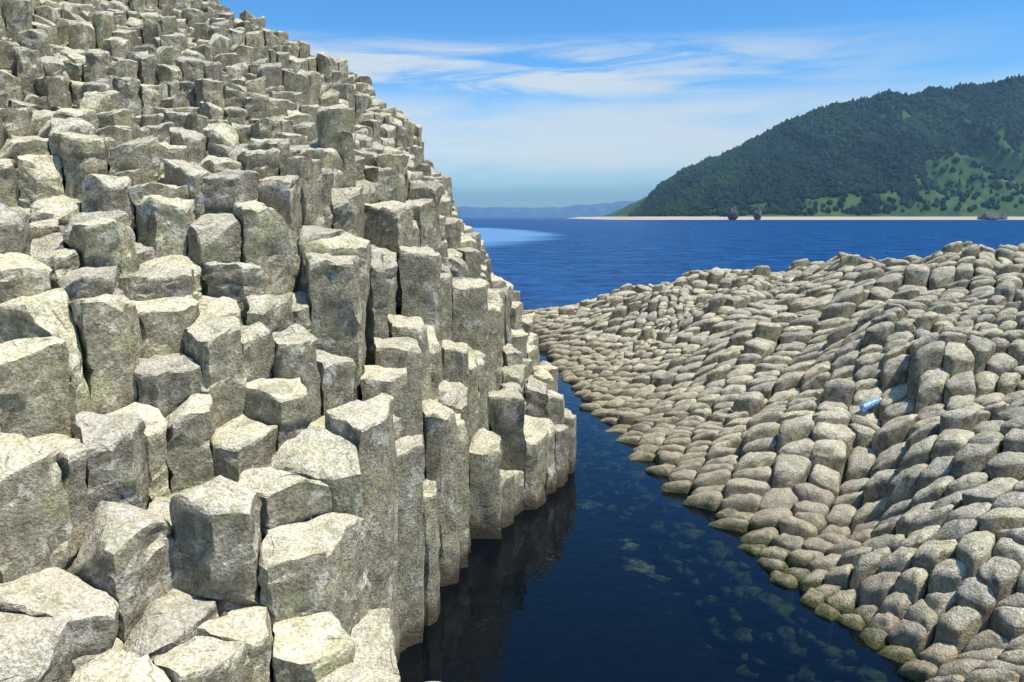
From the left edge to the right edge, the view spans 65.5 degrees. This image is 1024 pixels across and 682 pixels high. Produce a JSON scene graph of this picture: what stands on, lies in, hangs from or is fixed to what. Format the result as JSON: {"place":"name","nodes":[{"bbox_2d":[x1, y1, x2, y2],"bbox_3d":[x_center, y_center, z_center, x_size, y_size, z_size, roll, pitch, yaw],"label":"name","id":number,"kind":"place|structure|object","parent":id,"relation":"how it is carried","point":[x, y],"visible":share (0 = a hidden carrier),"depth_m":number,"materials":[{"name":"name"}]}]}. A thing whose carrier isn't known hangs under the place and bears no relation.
{"place":"outdoors","nodes":[
{"label":"outdoors","id":0,"kind":"place"},
{"bbox_2d":[0,0,576,681],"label":"basalt column cliff","id":1,"kind":"structure","parent":0,"point":[254,426],"depth_m":7.36,"materials":[{"name":"grey stone"}]},
{"bbox_2d":[76,457,790,681],"bbox_3d":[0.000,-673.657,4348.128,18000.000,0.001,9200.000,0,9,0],"label":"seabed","id":2,"kind":"structure","parent":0,"point":[594,596],"depth_m":9.63,"materials":[{"name":"blue liquid"}]},
{"bbox_2d":[540,357,887,681],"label":"submerged rocks","id":3,"kind":"object","parent":2,"relation":"on","point":[744,598],"visible":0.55,"depth_m":9.69,"materials":[{"name":"grey stone"}]},
{"bbox_2d":[457,200,638,216],"bbox_3d":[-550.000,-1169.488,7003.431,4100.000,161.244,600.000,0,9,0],"label":"distant coast","id":4,"kind":"structure","parent":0,"point":[596,210],"depth_m":6782.84},
{"bbox_2d":[218,0,1023,207],"label":"sky","id":5,"kind":"structure","parent":0,"point":[520,103],"materials":[{"name":"blue"}]},
{"bbox_2d":[396,217,1023,314],"bbox_3d":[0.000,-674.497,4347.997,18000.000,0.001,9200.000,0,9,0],"label":"sea water","id":6,"kind":"structure","parent":0,"point":[541,262],"depth_m":116.02,"materials":[{"name":"blue liquid"}]},
{"bbox_2d":[727,203,738,219],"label":"sea stack","id":7,"kind":"object","parent":6,"relation":"in","point":[732,213],"visible":0.99,"depth_m":1023.02,"materials":[{"name":"grey stone"}]},
{"bbox_2d":[753,204,761,219],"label":"sea stack","id":8,"kind":"object","parent":6,"relation":"in","point":[757,215],"visible":0.99,"depth_m":1029.12,"materials":[{"name":"grey stone"}]},
{"bbox_2d":[523,241,1023,681],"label":"tidal basalt field","id":9,"kind":"structure","parent":0,"point":[897,555],"depth_m":11.43,"materials":[{"name":"grey stone"}]},
{"bbox_2d":[859,398,881,411],"bbox_3d":[5.376,0.939,11.920,0.405,0.110,0.110,-21,16,-21],"label":"plastic bottle","id":10,"kind":"object","parent":9,"relation":"on","point":[867,405],"visible":1,"depth_m":11.86,"materials":[{"name":"blue plastic"}]},
{"bbox_2d":[571,84,1023,219],"bbox_3d":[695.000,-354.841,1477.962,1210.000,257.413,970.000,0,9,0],"label":"headland hill","id":11,"kind":"structure","parent":0,"point":[1009,161],"depth_m":1143.61,"materials":[{"name":"green plant"}]},
{"bbox_2d":[628,73,1023,216],"bbox_3d":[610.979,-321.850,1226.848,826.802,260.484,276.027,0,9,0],"label":"forest","id":12,"kind":"object","parent":11,"relation":"on","point":[759,174],"visible":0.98,"depth_m":1231.09,"materials":[{"name":"green plant"}]},
{"bbox_2d":[977,212,999,219],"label":"shore rock","id":13,"kind":"object","parent":11,"relation":"on","point":[987,216],"visible":0.94,"depth_m":1031.21,"materials":[{"name":"grey stone"}]},
{"bbox_2d":[999,214,1006,219],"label":"shore rock","id":14,"kind":"object","parent":11,"relation":"on","point":[1003,216],"visible":0.84,"depth_m":1035.97,"materials":[{"name":"grey stone"}]},
{"bbox_2d":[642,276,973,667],"bbox_3d":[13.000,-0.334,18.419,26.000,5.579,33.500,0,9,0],"label":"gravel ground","id":15,"kind":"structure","parent":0,"point":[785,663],"depth_m":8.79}
]}

